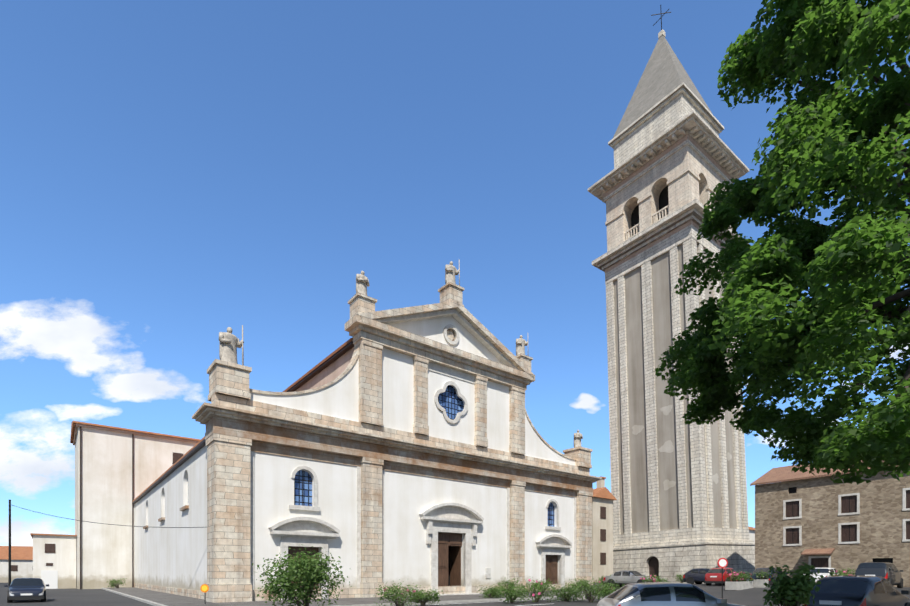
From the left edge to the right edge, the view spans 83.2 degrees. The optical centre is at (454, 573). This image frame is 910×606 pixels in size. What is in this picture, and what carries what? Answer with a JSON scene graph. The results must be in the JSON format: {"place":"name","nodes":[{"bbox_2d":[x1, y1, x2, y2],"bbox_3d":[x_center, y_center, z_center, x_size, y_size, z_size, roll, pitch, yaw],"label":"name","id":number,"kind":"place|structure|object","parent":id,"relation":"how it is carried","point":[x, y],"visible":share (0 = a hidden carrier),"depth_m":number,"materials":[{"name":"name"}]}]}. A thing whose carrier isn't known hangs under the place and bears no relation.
{"place":"outdoors","nodes":[
{"label":"outdoors","id":0,"kind":"place"},
{"bbox_2d":[0,550,32,582],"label":"house","id":1,"kind":"structure","parent":0,"point":[21,564],"depth_m":94.17,"materials":[{"name":"beige paint"}]},
{"bbox_2d":[0,546,32,550],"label":"house","id":2,"kind":"structure","parent":0,"point":[25,548],"depth_m":118.95,"materials":[{"name":"orange tile"}]},
{"bbox_2d":[101,587,557,605],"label":"pavement","id":3,"kind":"structure","parent":0,"point":[154,598],"depth_m":29.65,"materials":[{"name":"concrete"}]},
{"bbox_2d":[108,578,126,587],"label":"bush","id":4,"kind":"object","parent":3,"relation":"on","point":[117,582],"visible":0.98,"depth_m":53.48,"materials":[{"name":"green plant"}]},
{"bbox_2d":[495,578,519,591],"bbox_3d":[4.122,0.954,39.670,2.352,1.347,2.260,0,0,1],"label":"shrub","id":5,"kind":"object","parent":3,"relation":"on","point":[507,582],"visible":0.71,"depth_m":39.59,"materials":[{"name":"green plant"}]},
{"bbox_2d":[532,580,550,590],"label":"shrub","id":6,"kind":"object","parent":3,"relation":"on","point":[546,584],"visible":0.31,"depth_m":42.07,"materials":[{"name":"green plant"}]},
{"bbox_2d":[569,577,589,587],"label":"shrub","id":7,"kind":"object","parent":3,"relation":"on","point":[581,580],"visible":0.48,"depth_m":44.92,"materials":[{"name":"green plant"}]},
{"bbox_2d":[70,260,601,602],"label":"church","id":8,"kind":"structure","parent":0,"point":[406,446],"depth_m":36.19,"materials":[{"name":"white paint"}]},
{"bbox_2d":[0,583,909,605],"bbox_3d":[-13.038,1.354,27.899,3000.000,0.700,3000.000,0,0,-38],"label":"ground","id":9,"kind":"structure","parent":0,"point":[753,596],"depth_m":31.90,"materials":[{"name":"grey asphalt"}]},
{"bbox_2d":[5,578,48,602],"bbox_3d":[-25.911,1.023,31.118,2.040,1.477,4.330,0,0,-38],"label":"car","id":10,"kind":"object","parent":9,"relation":"on","point":[26,588],"visible":1,"depth_m":29.86,"materials":[{"name":"black paint"}]},
{"bbox_2d":[30,533,76,588],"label":"house","id":11,"kind":"structure","parent":9,"relation":"on","point":[54,561],"depth_m":56.13,"materials":[{"name":"beige paint"}]},
{"bbox_2d":[8,500,203,590],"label":"cable pole","id":12,"kind":"object","parent":9,"relation":"on","point":[9,572],"visible":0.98,"depth_m":41.81,"materials":[{"name":"grey metal"}]},
{"bbox_2d":[200,584,208,603],"bbox_3d":[-12.812,1.129,26.278,0.435,1.150,0.080,0,0,1],"label":"road sign post","id":13,"kind":"object","parent":9,"relation":"on","point":[204,588],"visible":1,"depth_m":26.24,"materials":[{"name":"yellow metal"}]},
{"bbox_2d":[251,544,351,605],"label":"bush","id":14,"kind":"object","parent":9,"relation":"on","point":[306,569],"depth_m":19.56,"materials":[{"name":"green plant"}]},
{"bbox_2d":[372,579,420,605],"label":"shrub","id":15,"kind":"object","parent":9,"relation":"on","point":[397,596],"visible":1,"depth_m":24.83,"materials":[{"name":"green plant"}]},
{"bbox_2d":[405,587,442,605],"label":"shrub","id":16,"kind":"object","parent":9,"relation":"on","point":[424,597],"visible":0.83,"depth_m":26.31,"materials":[{"name":"green plant"}]},
{"bbox_2d":[412,599,544,605],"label":"road markings","id":17,"kind":"object","parent":9,"relation":"on","point":[481,602],"visible":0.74,"depth_m":27.79,"materials":[{"name":"white paint"}]},
{"bbox_2d":[476,583,505,597],"bbox_3d":[2.312,1.197,32.935,1.922,1.100,1.987,0,0,1],"label":"shrub","id":18,"kind":"object","parent":9,"relation":"on","point":[491,593],"visible":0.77,"depth_m":32.75,"materials":[{"name":"green plant"}]},
{"bbox_2d":[494,580,531,602],"bbox_3d":[3.223,1.075,28.919,2.237,1.342,2.245,0,0,1],"label":"shrub","id":19,"kind":"object","parent":9,"relation":"on","point":[512,594],"visible":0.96,"depth_m":28.56,"materials":[{"name":"green plant"}]},
{"bbox_2d":[516,577,562,601],"bbox_3d":[4.830,0.972,29.736,2.761,1.551,2.861,0,0,-29],"label":"shrub","id":20,"kind":"object","parent":9,"relation":"on","point":[539,594],"visible":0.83,"depth_m":29.59,"materials":[{"name":"green plant"}]},
{"bbox_2d":[549,583,585,601],"bbox_3d":[6.739,1.113,30.878,2.546,1.274,2.620,0,0,1],"label":"shrub","id":21,"kind":"object","parent":9,"relation":"on","point":[564,591],"visible":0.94,"depth_m":30.68,"materials":[{"name":"green plant"}]},
{"bbox_2d":[567,575,624,602],"bbox_3d":[8.114,0.889,29.659,3.188,1.711,2.736,0,0,1],"label":"shrub","id":22,"kind":"object","parent":9,"relation":"on","point":[590,596],"visible":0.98,"depth_m":29.55,"materials":[{"name":"green plant"}]},
{"bbox_2d":[592,476,616,582],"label":"house","id":23,"kind":"structure","parent":9,"relation":"on","point":[603,497],"depth_m":52.49,"materials":[{"name":"grey paint"}]},
{"bbox_2d":[594,581,623,598],"bbox_3d":[9.440,0.999,31.144,2.184,1.498,2.346,0,0,26],"label":"shrub","id":24,"kind":"object","parent":9,"relation":"on","point":[610,592],"visible":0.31,"depth_m":31.10,"materials":[{"name":"green plant"}]},
{"bbox_2d":[602,570,656,586],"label":"car","id":25,"kind":"object","parent":9,"relation":"on","point":[631,576],"visible":0.6,"depth_m":43.01,"materials":[{"name":"grey paint"}]},
{"bbox_2d":[557,579,771,600],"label":"planter troughs","id":26,"kind":"object","parent":9,"relation":"on","point":[739,585],"visible":0.21,"depth_m":36.35,"materials":[{"name":"concrete"}]},
{"bbox_2d":[640,576,657,582],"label":"planter plant","id":27,"kind":"object","parent":26,"relation":"on","point":[645,579],"visible":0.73,"depth_m":37.78,"materials":[{"name":"green plant"}]},
{"bbox_2d":[648,577,663,581],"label":"planter plant","id":28,"kind":"object","parent":26,"relation":"on","point":[659,580],"visible":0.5,"depth_m":38.10,"materials":[{"name":"green plant"}]},
{"bbox_2d":[725,572,745,581],"bbox_3d":[19.914,0.309,36.391,1.217,0.760,1.110,0,0,1],"label":"planter plant","id":29,"kind":"object","parent":26,"relation":"on","point":[735,576],"visible":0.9,"depth_m":36.31,"materials":[{"name":"green plant"}]},
{"bbox_2d":[731,571,748,580],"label":"planter plant","id":30,"kind":"object","parent":26,"relation":"on","point":[740,573],"visible":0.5,"depth_m":36.79,"materials":[{"name":"green plant"}]},
{"bbox_2d":[738,571,753,580],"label":"planter plant","id":31,"kind":"object","parent":26,"relation":"on","point":[750,574],"visible":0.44,"depth_m":37.20,"materials":[{"name":"green plant"}]},
{"bbox_2d":[755,570,768,580],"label":"planter plant","id":32,"kind":"object","parent":26,"relation":"on","point":[762,574],"visible":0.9,"depth_m":37.76,"materials":[{"name":"green plant"}]},
{"bbox_2d":[829,572,850,575],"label":"planter plant","id":33,"kind":"object","parent":26,"relation":"on","point":[843,574],"visible":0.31,"depth_m":33.50,"materials":[{"name":"green plant"}]},
{"bbox_2d":[833,569,851,575],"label":"planter plant","id":34,"kind":"object","parent":26,"relation":"on","point":[844,572],"visible":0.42,"depth_m":34.02,"materials":[{"name":"green plant"}]},
{"bbox_2d":[837,566,855,574],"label":"planter plant","id":35,"kind":"object","parent":26,"relation":"on","point":[849,570],"visible":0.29,"depth_m":34.54,"materials":[{"name":"green plant"}]},
{"bbox_2d":[587,5,754,582],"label":"bell tower","id":36,"kind":"structure","parent":9,"relation":"on","point":[679,491],"depth_m":54.27,"materials":[{"name":"stone"}]},
{"bbox_2d":[649,556,658,578],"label":"arched door","id":37,"kind":"structure","parent":36,"relation":"in","point":[653,562],"depth_m":54.59,"materials":[{"name":"wood"}]},
{"bbox_2d":[597,582,744,605],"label":"silver hatchback car","id":38,"kind":"object","parent":9,"relation":"on","point":[659,594],"visible":1,"depth_m":13.54,"materials":[{"name":"grey paint"}]},
{"bbox_2d":[673,573,684,582],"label":"shrub","id":39,"kind":"object","parent":9,"relation":"on","point":[680,577],"visible":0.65,"depth_m":50.22,"materials":[{"name":"green plant"}]},
{"bbox_2d":[682,568,719,584],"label":"car","id":40,"kind":"object","parent":9,"relation":"on","point":[695,576],"visible":0.42,"depth_m":45.31,"materials":[{"name":"black paint"}]},
{"bbox_2d":[704,568,736,585],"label":"parked red car","id":41,"kind":"object","parent":9,"relation":"on","point":[713,575],"visible":0.62,"depth_m":40.93,"materials":[{"name":"red paint"}]},
{"bbox_2d":[717,558,727,598],"bbox_3d":[15.674,0.404,30.070,0.593,2.600,0.095,0,0,1],"label":"road sign","id":42,"kind":"object","parent":9,"relation":"on","point":[722,563],"visible":0.94,"depth_m":30.03,"materials":[{"name":"grey metal"}]},
{"bbox_2d":[653,0,909,484],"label":"tree","id":43,"kind":"object","parent":9,"relation":"on","point":[821,145],"visible":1,"depth_m":7.56,"materials":[{"name":"green plant"}]},
{"bbox_2d":[763,562,832,605],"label":"plant","id":44,"kind":"object","parent":9,"relation":"on","point":[796,589],"visible":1,"depth_m":11.91,"materials":[{"name":"green plant"}]},
{"bbox_2d":[750,461,909,566],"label":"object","id":45,"kind":"object","parent":9,"relation":"on","point":[792,509],"visible":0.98,"depth_m":40.62,"materials":[{"name":"orange tile"}]},
{"bbox_2d":[855,562,902,587],"bbox_3d":[28.155,0.172,34.068,4.532,1.779,2.190,0,0,-39],"label":"parked suv car","id":46,"kind":"object","parent":9,"relation":"on","point":[891,573],"visible":0.6,"depth_m":32.85,"materials":[{"name":"grey paint"}]},
{"bbox_2d":[0,0,909,545],"label":"sky","id":47,"kind":"structure","parent":0,"point":[175,174],"materials":[{"name":"blue"}]},
{"bbox_2d":[748,526,754,542],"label":"houses","id":48,"kind":"structure","parent":0,"point":[751,533],"depth_m":74.76,"materials":[{"name":"beige paint"}]},
{"bbox_2d":[755,470,909,586],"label":"stone house walls","id":49,"kind":"structure","parent":0,"point":[881,516],"depth_m":39.88,"materials":[{"name":"beige stone"}]},
{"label":"pavement","id":50,"kind":"structure","parent":0,"visible":0},
{"bbox_2d":[803,576,909,605],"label":"dark hatchback","id":51,"kind":"object","parent":50,"relation":"on","point":[857,591],"visible":0.88,"depth_m":14.31,"materials":[{"name":"black paint"}]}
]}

